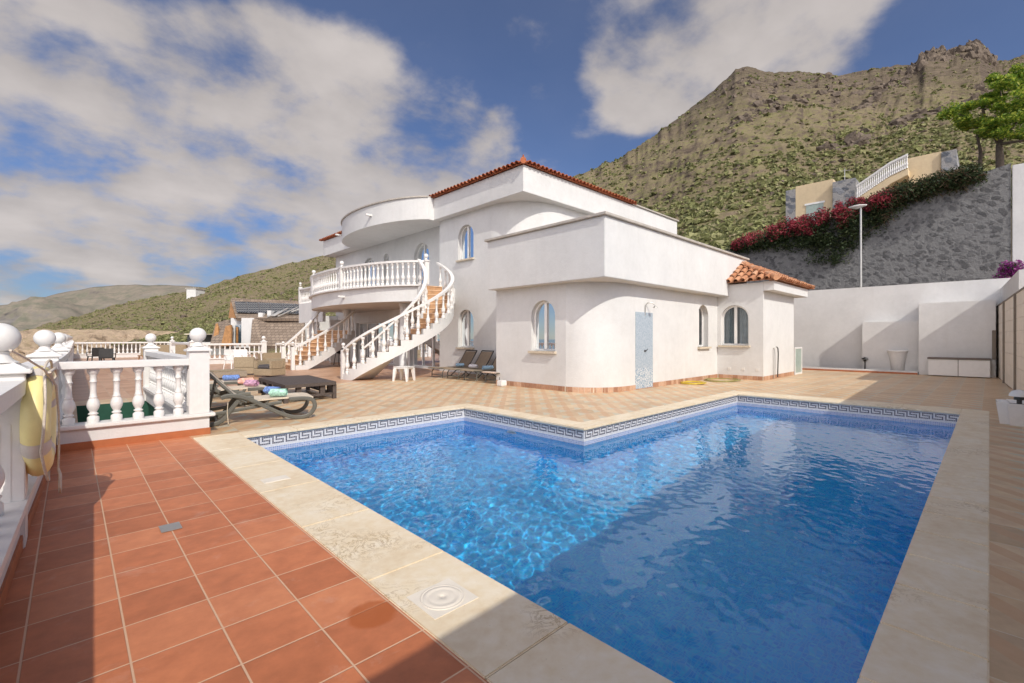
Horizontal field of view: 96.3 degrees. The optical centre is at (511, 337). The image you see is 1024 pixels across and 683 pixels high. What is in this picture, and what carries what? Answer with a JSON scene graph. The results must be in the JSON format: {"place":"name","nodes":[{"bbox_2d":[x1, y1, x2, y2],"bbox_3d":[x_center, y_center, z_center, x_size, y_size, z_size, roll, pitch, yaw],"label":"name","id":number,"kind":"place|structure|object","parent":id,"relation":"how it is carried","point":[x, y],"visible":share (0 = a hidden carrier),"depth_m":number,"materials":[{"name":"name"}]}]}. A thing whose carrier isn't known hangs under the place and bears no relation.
{"place":"outdoors","nodes":[
{"label":"outdoors","id":0,"kind":"place"},
{"bbox_2d":[10,329,177,362],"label":"earth bank","id":1,"kind":"structure","parent":0,"point":[27,345],"depth_m":99.87,"materials":[{"name":"beige soil"}]},
{"bbox_2d":[0,284,203,330],"bbox_3d":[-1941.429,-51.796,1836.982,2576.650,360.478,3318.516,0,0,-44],"label":"distant mountain","id":2,"kind":"structure","parent":0,"point":[29,313],"depth_m":1722.02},
{"bbox_2d":[0,436,488,682],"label":"terracotta pavement","id":3,"kind":"structure","parent":0,"point":[235,578],"depth_m":2.41,"materials":[{"name":"tile"}]},
{"bbox_2d":[0,323,73,615],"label":"balustrade","id":4,"kind":"structure","parent":3,"relation":"on","point":[21,490],"depth_m":2.90,"materials":[{"name":"white paint"}]},
{"bbox_2d":[9,349,61,493],"bbox_3d":[-3.125,0.586,3.042,0.182,1.044,1.221,0,0,-42],"label":"lifebuoy","id":5,"kind":"object","parent":4,"relation":"hanging from","point":[39,409],"visible":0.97,"depth_m":2.96,"materials":[{"name":"yellow plastic"}]},
{"bbox_2d":[57,328,215,452],"bbox_3d":[-4.850,0.605,6.005,1.610,1.490,0.295,0,0,-44],"label":"front balustrade","id":6,"kind":"object","parent":3,"relation":"on","point":[95,431],"visible":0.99,"depth_m":5.96,"materials":[{"name":"white paint"}]},
{"bbox_2d":[158,522,181,532],"bbox_3d":[-2.425,1.345,3.259,0.120,0.004,0.150,0,0,-44],"label":"drain plate","id":7,"kind":"object","parent":3,"relation":"on","point":[170,527],"visible":1,"depth_m":3.25,"materials":[{"name":"metal"}]},
{"bbox_2d":[72,354,466,401],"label":"terrace floor by house","id":8,"kind":"structure","parent":0,"point":[328,370],"depth_m":16.39,"materials":[{"name":"beige tile"}]},
{"bbox_2d":[86,347,104,360],"bbox_3d":[-20.835,0.922,22.972,0.580,0.864,0.596,0,0,26],"label":"garden chair","id":9,"kind":"object","parent":8,"relation":"on","point":[95,351],"visible":0.59,"depth_m":22.80,"materials":[{"name":"metal"}]},
{"bbox_2d":[98,348,115,360],"bbox_3d":[-18.540,0.922,21.017,0.596,0.864,0.580,0,0,-34],"label":"garden chair","id":10,"kind":"object","parent":8,"relation":"on","point":[106,353],"visible":0.86,"depth_m":20.84,"materials":[{"name":"fabric"}]},
{"bbox_2d":[73,336,174,358],"bbox_3d":[-26.506,0.628,31.531,5.413,1.445,0.300,0,0,-44],"label":"balustrade","id":11,"kind":"object","parent":8,"relation":"on","point":[118,355],"visible":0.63,"depth_m":31.19,"materials":[{"name":"white paint"}]},
{"bbox_2d":[137,345,169,359],"bbox_3d":[-18.912,0.868,24.224,0.600,0.995,1.240,0,0,38],"label":"garden bench","id":12,"kind":"object","parent":8,"relation":"on","point":[164,348],"visible":0.44,"depth_m":24.23,"materials":[{"name":"beige wood"}]},
{"bbox_2d":[175,345,187,354],"bbox_3d":[-17.625,0.868,24.906,0.600,0.995,1.240,0,0,38],"label":"garden bench","id":13,"kind":"object","parent":8,"relation":"on","point":[179,349],"visible":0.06,"depth_m":24.41,"materials":[{"name":"beige wood"}]},
{"bbox_2d":[170,338,193,352],"bbox_3d":[-20.216,0.628,28.009,0.319,1.445,13.353,0,0,-40],"label":"side balustrade","id":14,"kind":"object","parent":8,"relation":"on","point":[190,343],"visible":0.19,"depth_m":25.55,"materials":[{"name":"white paint"}]},
{"bbox_2d":[210,369,246,377],"bbox_3d":[-9.510,1.192,15.273,0.840,0.235,1.000,0,0,41],"label":"rattan footstool","id":15,"kind":"object","parent":8,"relation":"on","point":[222,372],"visible":0.69,"depth_m":15.04,"materials":[{"name":"beige wicker"}]},
{"bbox_2d":[223,349,243,368],"bbox_3d":[-11.506,0.922,18.982,0.580,0.864,0.596,0,0,26],"label":"garden chair","id":16,"kind":"object","parent":8,"relation":"on","point":[228,355],"visible":0.53,"depth_m":18.95,"materials":[{"name":"white plastic"}]},
{"bbox_2d":[202,336,266,363],"bbox_3d":[-14.639,0.628,24.131,3.169,1.445,0.308,0,0,-42],"label":"balustrade","id":17,"kind":"object","parent":8,"relation":"on","point":[220,360],"visible":0.55,"depth_m":23.95,"materials":[{"name":"white paint"}]},
{"bbox_2d":[233,349,249,368],"bbox_3d":[-11.459,0.922,19.434,0.596,0.864,0.580,0,0,-24],"label":"garden chair","id":18,"kind":"object","parent":8,"relation":"on","point":[238,352],"visible":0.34,"depth_m":19.20,"materials":[{"name":"white plastic"}]},
{"bbox_2d":[234,357,258,373],"bbox_3d":[-9.671,0.995,16.722,0.660,0.610,0.620,0,0,-14],"label":"rattan armchair","id":19,"kind":"object","parent":8,"relation":"on","point":[246,363],"visible":0.79,"depth_m":16.44,"materials":[{"name":"beige wicker"}]},
{"bbox_2d":[247,351,261,359],"bbox_3d":[-11.925,0.991,20.928,0.812,0.722,0.820,0,0,-44],"label":"garden table","id":20,"kind":"object","parent":8,"relation":"on","point":[256,352],"visible":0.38,"depth_m":20.94,"materials":[{"name":"white plastic"}]},
{"bbox_2d":[258,352,280,359],"bbox_3d":[-12.246,1.025,23.320,0.750,0.550,1.000,0,0,41],"label":"rattan armchair","id":21,"kind":"object","parent":8,"relation":"on","point":[271,355],"visible":0.58,"depth_m":23.00,"materials":[{"name":"beige wicker"}]},
{"bbox_2d":[254,358,285,375],"bbox_3d":[-8.431,1.015,15.982,0.800,0.570,0.620,0,0,18],"label":"rattan armchair","id":22,"kind":"object","parent":8,"relation":"on","point":[271,366],"visible":1,"depth_m":15.79,"materials":[{"name":"beige wicker"}]},
{"bbox_2d":[275,343,305,361],"bbox_3d":[-11.999,0.820,26.334,2.933,1.060,0.280,0,0,-40],"label":"shaded balustrade","id":23,"kind":"object","parent":8,"relation":"on","point":[280,344],"visible":0.17,"depth_m":25.69,"materials":[{"name":"white paint"}]},
{"bbox_2d":[333,348,342,364],"bbox_3d":[-8.540,0.841,22.633,0.734,1.023,0.655,0,0,-44],"label":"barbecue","id":24,"kind":"object","parent":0,"point":[338,352],"visible":0.33,"depth_m":22.46,"materials":[{"name":"black metal"}]},
{"bbox_2d":[497,380,506,385],"bbox_3d":[-0.285,1.270,12.821,0.200,0.160,0.220,0,0,-44],"label":"storage box","id":25,"kind":"object","parent":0,"point":[501,382],"visible":1,"depth_m":12.74,"materials":[{"name":"white plastic"}]},
{"bbox_2d":[0,0,1023,304],"label":"sky","id":26,"kind":"structure","parent":0,"point":[195,143],"materials":[{"name":"blue"}]},
{"bbox_2d":[20,45,1023,363],"bbox_3d":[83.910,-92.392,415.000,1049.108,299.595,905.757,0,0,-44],"label":"hillside","id":27,"kind":"structure","parent":0,"point":[690,151],"depth_m":197.42,"materials":[{"name":"green plant"}]},
{"bbox_2d":[185,288,205,298],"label":"hilltop hut","id":28,"kind":"object","parent":27,"relation":"on","point":[192,292],"visible":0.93,"depth_m":214.40,"materials":[{"name":"paint"}]},
{"bbox_2d":[23,46,1023,344],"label":"hillside scrub","id":29,"kind":"object","parent":27,"relation":"on","point":[721,234],"visible":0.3,"depth_m":117.85,"materials":[{"name":"green plant"}]},
{"bbox_2d":[61,39,1020,341],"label":"hillside rocks","id":30,"kind":"object","parent":27,"relation":"on","point":[975,49],"visible":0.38,"depth_m":252.46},
{"bbox_2d":[786,149,958,221],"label":"hillside house","id":31,"kind":"structure","parent":27,"relation":"on","point":[801,200],"depth_m":35.39,"materials":[{"name":"paint"}]},
{"bbox_2d":[806,202,823,220],"bbox_3d":[25.411,-10.228,38.514,0.080,1.955,1.253,0,0,-44],"label":"window","id":32,"kind":"structure","parent":31,"relation":"in","point":[812,208],"depth_m":38.54,"materials":[{"name":"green glass"}]},
{"bbox_2d":[934,63,1023,167],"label":"terrace tree","id":33,"kind":"object","parent":27,"relation":"on","point":[998,130],"visible":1,"depth_m":21.24,"materials":[{"name":"green plant"}]},
{"bbox_2d":[991,259,1023,278],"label":"purple bougainvillea","id":34,"kind":"object","parent":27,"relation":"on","point":[1010,269],"visible":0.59,"depth_m":17.11,"materials":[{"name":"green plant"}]},
{"bbox_2d":[72,370,1023,682],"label":"terrace floor","id":35,"kind":"structure","parent":0,"point":[1006,518],"depth_m":9.42,"materials":[{"name":"beige tile"}]},
{"bbox_2d":[76,401,155,421],"bbox_3d":[-6.573,2.400,7.761,1.120,2.100,4.700,0,0,-44],"label":"sunken stairwell","id":36,"kind":"object","parent":35,"relation":"in","point":[104,411],"visible":0.02,"depth_m":9.40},
{"bbox_2d":[141,333,185,413],"bbox_3d":[-6.250,0.628,8.326,0.302,1.445,4.834,0,0,-44],"label":"stairwell balustrade","id":37,"kind":"object","parent":35,"relation":"on","point":[150,350],"visible":0.49,"depth_m":8.43,"materials":[{"name":"white paint"}]},
{"bbox_2d":[210,380,245,394],"bbox_3d":[-6.881,0.883,10.110,1.692,0.941,0.712,0,0,-40],"label":"sun lounger","id":38,"kind":"object","parent":35,"relation":"on","point":[228,382],"visible":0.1,"depth_m":10.25,"materials":[{"name":"beige plastic"}]},
{"bbox_2d":[222,375,239,379],"bbox_3d":[-6.371,0.905,10.416,0.346,0.125,0.145,0,0,-24],"label":"rolled towel","id":39,"kind":"object","parent":38,"relation":"on","point":[230,377],"visible":0.88,"depth_m":10.37,"materials":[{"name":"blue fabric"}]},
{"bbox_2d":[210,384,268,405],"bbox_3d":[-5.678,0.883,8.948,1.692,0.941,0.712,0,0,-38],"label":"sun lounger","id":40,"kind":"object","parent":35,"relation":"on","point":[249,388],"visible":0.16,"depth_m":9.00,"materials":[{"name":"beige plastic"}]},
{"bbox_2d":[238,378,253,384],"bbox_3d":[-5.516,0.900,9.521,0.304,0.146,0.150,0,0,-29],"label":"rolled towel","id":41,"kind":"object","parent":40,"relation":"on","point":[241,381],"visible":0.58,"depth_m":9.45,"materials":[{"name":"fabric"}]},
{"bbox_2d":[243,380,259,385],"bbox_3d":[-5.204,0.904,9.177,0.272,0.131,0.144,0,0,6],"label":"rolled towel","id":42,"kind":"object","parent":40,"relation":"on","point":[251,383],"visible":1,"depth_m":9.12,"materials":[{"name":"pink fabric"}]},
{"bbox_2d":[209,371,316,426],"bbox_3d":[-4.190,0.883,7.571,1.692,0.941,0.712,0,0,-34],"label":"sun lounger","id":43,"kind":"object","parent":35,"relation":"on","point":[239,397],"visible":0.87,"depth_m":7.45,"materials":[{"name":"beige plastic"}]},
{"bbox_2d":[263,386,279,393],"bbox_3d":[-4.129,0.904,7.905,0.276,0.133,0.147,0,0,11],"label":"rolled towel","id":44,"kind":"object","parent":43,"relation":"on","point":[266,389],"visible":0.48,"depth_m":7.87,"materials":[{"name":"blue fabric"}]},
{"bbox_2d":[268,388,287,396],"bbox_3d":[-3.863,0.903,7.585,0.278,0.140,0.140,0,0,-14],"label":"rolled towel","id":45,"kind":"object","parent":43,"relation":"on","point":[276,392],"visible":1,"depth_m":7.54,"materials":[{"name":"green fabric"}]},
{"bbox_2d":[258,375,336,403],"bbox_3d":[-4.963,1.160,10.646,1.181,0.380,2.405,0,0,-40],"label":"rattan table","id":46,"kind":"object","parent":35,"relation":"on","point":[298,383],"visible":0.67,"depth_m":10.18,"materials":[{"name":"brown wicker"}]},
{"bbox_2d":[392,366,414,381],"bbox_3d":[-3.393,1.125,14.424,0.520,0.450,0.520,0,0,16],"label":"plastic side table","id":47,"kind":"object","parent":35,"relation":"on","point":[405,368],"visible":0.99,"depth_m":14.26,"materials":[{"name":"white plastic"}]},
{"bbox_2d":[428,350,478,377],"bbox_3d":[-2.017,0.897,16.066,1.760,0.914,0.660,0,0,-44],"label":"wall lounger","id":48,"kind":"object","parent":35,"relation":"on","point":[468,356],"depth_m":16.34,"materials":[{"name":"plastic"}]},
{"bbox_2d":[456,363,463,366],"bbox_3d":[-1.809,0.944,15.953,0.309,0.129,0.143,0,0,-4],"label":"rolled towel","id":49,"kind":"object","parent":48,"relation":"on","point":[459,364],"visible":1,"depth_m":15.91,"materials":[{"name":"blue fabric"}]},
{"bbox_2d":[443,350,495,378],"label":"sun lounger","id":50,"kind":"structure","parent":35,"relation":"on","point":[483,358],"depth_m":15.75,"materials":[{"name":"beige plastic"}]},
{"bbox_2d":[468,364,478,367],"bbox_3d":[-1.275,0.946,15.215,0.329,0.130,0.146,0,0,26],"label":"rolled towel","id":51,"kind":"object","parent":50,"relation":"on","point":[473,366],"visible":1,"depth_m":15.17,"materials":[{"name":"white fabric"}]},
{"bbox_2d":[461,357,495,380],"bbox_3d":[-0.776,0.897,14.818,1.760,0.914,0.660,0,0,-44],"label":"wall lounger","id":52,"kind":"object","parent":35,"relation":"on","point":[481,370],"depth_m":14.49,"materials":[{"name":"beige plastic"}]},
{"bbox_2d":[482,366,493,369],"bbox_3d":[-0.763,0.946,14.505,0.369,0.132,0.145,0,0,-19],"label":"rolled towel","id":53,"kind":"object","parent":52,"relation":"on","point":[487,367],"visible":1,"depth_m":14.46,"materials":[{"name":"blue fabric"}]},
{"bbox_2d":[482,371,499,381],"bbox_3d":[-0.050,0.897,13.990,1.760,0.914,0.660,0,0,-44],"label":"side table","id":54,"kind":"object","parent":35,"relation":"on","point":[493,372],"depth_m":13.53,"materials":[{"name":"beige plastic"}]},
{"bbox_2d":[281,155,814,392],"bbox_3d":[-1.186,-2.295,21.231,15.083,7.391,23.414,0,0,-44],"label":"villa","id":55,"kind":"object","parent":35,"relation":"on","point":[530,273],"visible":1,"depth_m":14.96,"materials":[{"name":"white paint"}]},
{"bbox_2d":[366,259,373,285],"bbox_3d":[-7.310,-3.035,24.045,0.072,2.230,1.400,0,0,-44],"label":"balcony door","id":56,"kind":"structure","parent":55,"relation":"in","point":[371,260],"depth_m":24.21,"materials":[{"name":"white glass"}]},
{"bbox_2d":[359,322,392,363],"bbox_3d":[-6.963,0.255,23.684,0.072,2.090,4.000,0,0,-44],"label":"sliding door","id":57,"kind":"structure","parent":55,"relation":"in","point":[363,327],"depth_m":24.02,"materials":[{"name":"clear glass"}]},
{"bbox_2d":[417,243,428,283],"bbox_3d":[-3.879,-3.065,20.476,0.072,2.290,1.200,0,0,-44],"label":"balcony door","id":58,"kind":"structure","parent":55,"relation":"in","point":[423,250],"depth_m":20.64,"materials":[{"name":"white glass"}]},
{"bbox_2d":[413,316,439,366],"bbox_3d":[-3.706,0.150,20.296,0.072,2.300,2.400,0,0,-44],"label":"sliding door","id":59,"kind":"structure","parent":55,"relation":"in","point":[427,354],"depth_m":20.29,"materials":[{"name":"clear glass"}]},
{"bbox_2d":[455,225,473,261],"bbox_3d":[-1.721,-3.605,17.446,0.280,1.370,1.040,0,0,-44],"label":"window","id":60,"kind":"structure","parent":55,"relation":"in","point":[467,237],"depth_m":17.52,"materials":[{"name":"white glass"}]},
{"bbox_2d":[455,310,473,348],"bbox_3d":[-1.721,-0.320,17.446,0.280,1.500,1.040,0,0,-44],"label":"window","id":61,"kind":"structure","parent":55,"relation":"in","point":[467,323],"depth_m":17.52,"materials":[{"name":"white glass"}]},
{"bbox_2d":[528,301,556,353],"bbox_3d":[0.843,-0.285,12.074,0.270,1.390,0.940,0,0,-44],"label":"window","id":62,"kind":"structure","parent":55,"relation":"in","point":[544,317],"depth_m":12.12,"materials":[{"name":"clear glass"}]},
{"bbox_2d":[697,307,711,348],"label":"window","id":63,"kind":"structure","parent":55,"relation":"in","point":[700,314],"depth_m":15.05,"materials":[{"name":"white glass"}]},
{"bbox_2d":[718,305,749,346],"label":"window","id":64,"kind":"structure","parent":55,"relation":"in","point":[735,319],"depth_m":15.24,"materials":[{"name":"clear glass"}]},
{"bbox_2d":[774,346,778,376],"bbox_3d":[8.704,0.817,15.095,0.302,1.066,0.067,0,0,-36],"label":"outdoor tap","id":65,"kind":"object","parent":55,"relation":"attached to","point":[777,360],"visible":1,"depth_m":15.17,"materials":[{"name":"metal"}]},
{"bbox_2d":[680,381,706,384],"bbox_3d":[5.321,1.320,13.482,0.855,0.050,0.721,0,0,-44],"label":"garden hose","id":66,"kind":"object","parent":35,"relation":"on","point":[701,382],"visible":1,"depth_m":13.29,"materials":[{"name":"yellow rubber"}]},
{"bbox_2d":[704,378,740,381],"bbox_3d":[6.604,1.323,14.432,1.344,0.042,1.046,0,0,-44],"label":"garden hose","id":67,"kind":"object","parent":35,"relation":"on","point":[735,379],"visible":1,"depth_m":14.17,"materials":[{"name":"yellow rubber"}]},
{"bbox_2d":[794,347,801,374],"bbox_3d":[10.616,0.850,17.037,0.920,1.000,0.050,0,0,-44],"label":"glass screen","id":68,"kind":"object","parent":35,"relation":"on","point":[797,360],"visible":0.99,"depth_m":16.98,"materials":[{"name":"white glass"}]},
{"bbox_2d":[802,367,917,374],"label":"planter kerb","id":69,"kind":"structure","parent":35,"relation":"on","point":[863,370],"depth_m":17.93,"materials":[{"name":"white concrete"}]},
{"bbox_2d":[794,278,1009,377],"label":"garden wall","id":70,"kind":"structure","parent":35,"relation":"on","point":[853,327],"depth_m":17.85,"materials":[{"name":"white paint"}]},
{"bbox_2d":[992,330,995,358],"bbox_3d":[16.205,0.240,15.429,0.050,0.980,0.095,0,0,-44],"label":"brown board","id":71,"kind":"object","parent":70,"relation":"attached to","point":[993,344],"visible":1,"depth_m":15.42,"materials":[{"name":"brown wood"}]},
{"bbox_2d":[927,357,990,377],"bbox_3d":[15.434,1.005,15.870,0.530,0.630,1.570,0,0,-44],"label":"storage bench","id":72,"kind":"object","parent":35,"relation":"on","point":[960,366],"visible":1,"depth_m":15.69,"materials":[{"name":"white plastic"}]},
{"bbox_2d":[996,287,1023,389],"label":"boundary fence","id":73,"kind":"object","parent":35,"relation":"on","point":[1010,355],"visible":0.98,"depth_m":12.10,"materials":[{"name":"beige wood"}]},
{"bbox_2d":[996,399,1023,426],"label":"square planter","id":74,"kind":"object","parent":35,"relation":"on","point":[1011,412],"visible":0.97,"depth_m":7.06,"materials":[{"name":"white paint"}]},
{"bbox_2d":[1008,390,1023,403],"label":"mushroom lamp","id":75,"kind":"object","parent":74,"relation":"on","point":[1018,395],"visible":0.85,"depth_m":7.05,"materials":[{"name":"white plastic"}]},
{"bbox_2d":[1001,269,1023,343],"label":"tall side wall","id":76,"kind":"structure","parent":35,"relation":"on","point":[1013,284],"depth_m":12.71,"materials":[{"name":"white paint"}]},
{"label":"planting bed","id":77,"kind":"structure","parent":35,"relation":"on","visible":0},
{"bbox_2d":[887,350,907,370],"bbox_3d":[14.847,0.880,17.671,0.620,0.800,0.620,0,0,-44],"label":"plant urn","id":78,"kind":"object","parent":77,"relation":"on","point":[897,358],"visible":0.89,"depth_m":17.49,"materials":[{"name":"white ceramic"}]},
{"bbox_2d":[270,405,954,682],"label":"water","id":79,"kind":"structure","parent":0,"point":[741,544],"depth_m":4.06,"materials":[{"name":"blue liquid"}]},
{"label":"ground","id":80,"kind":"structure","parent":0,"visible":0},
{"bbox_2d":[167,334,228,354],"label":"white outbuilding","id":81,"kind":"structure","parent":80,"relation":"on","point":[207,339],"depth_m":45.00,"materials":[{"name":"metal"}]},
{"bbox_2d":[210,298,306,348],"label":"neighbour house","id":82,"kind":"structure","parent":80,"relation":"on","point":[273,322],"depth_m":40.09,"materials":[{"name":"brown"}]},
{"bbox_2d":[848,204,866,286],"bbox_3d":[15.963,-2.391,21.200,0.440,7.482,0.693,0,0,-44],"label":"street lamp","id":83,"kind":"object","parent":80,"relation":"on","point":[859,206],"visible":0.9,"depth_m":21.08,"materials":[{"name":"metal"}]},
{"bbox_2d":[726,163,1010,290],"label":"stone retaining wall","id":84,"kind":"structure","parent":80,"relation":"on","point":[963,236],"depth_m":20.83,"materials":[{"name":"grey stone"}]},
{"bbox_2d":[726,161,988,265],"bbox_3d":[16.333,-5.609,23.177,2.017,3.956,10.837,0,0,-44],"label":"bougainvillea creeper","id":85,"kind":"object","parent":84,"relation":"attached to","point":[878,208],"visible":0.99,"depth_m":22.50,"materials":[{"name":"purple plant"}]},
{"bbox_2d":[1012,163,1023,267],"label":"rendered pier","id":86,"kind":"structure","parent":80,"relation":"on","point":[1017,211],"depth_m":18.79,"materials":[{"name":"white paint"}]},
{"label":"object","id":87,"kind":"structure","parent":0,"visible":0},
{"bbox_2d":[193,391,988,682],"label":"pool coping","id":88,"kind":"object","parent":87,"relation":"on","point":[933,626],"visible":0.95,"depth_m":2.58,"materials":[{"name":"stone"}]},
{"bbox_2d":[260,475,290,483],"bbox_3d":[-2.248,1.343,4.359,0.230,0.006,0.160,0,0,-44],"label":"deck cover","id":89,"kind":"object","parent":88,"relation":"on","point":[274,479],"visible":1,"depth_m":4.34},
{"bbox_2d":[406,578,478,619],"bbox_3d":[-0.360,1.341,2.373,0.270,0.007,0.260,0,0,-44],"label":"skimmer cover","id":90,"kind":"object","parent":88,"relation":"on","point":[440,599],"visible":1,"depth_m":2.36,"materials":[{"name":"white plastic"}]},
{"bbox_2d":[247,396,958,447],"bbox_3d":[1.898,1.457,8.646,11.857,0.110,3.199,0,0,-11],"label":"pool wall meander border","id":91,"kind":"object","parent":88,"relation":"attached to","point":[625,423],"visible":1,"depth_m":8.21,"materials":[{"name":"blue tile"}]},
{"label":"pool wall","id":92,"kind":"structure","parent":0,"visible":0},
{"bbox_2d":[265,402,955,450],"bbox_3d":[2.173,1.593,7.242,9.830,0.085,6.730,0,0,-44],"label":"pool wall waterline","id":93,"kind":"object","parent":92,"relation":"attached to","point":[318,441],"visible":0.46,"depth_m":8.21,"materials":[{"name":"tile"}]}
]}

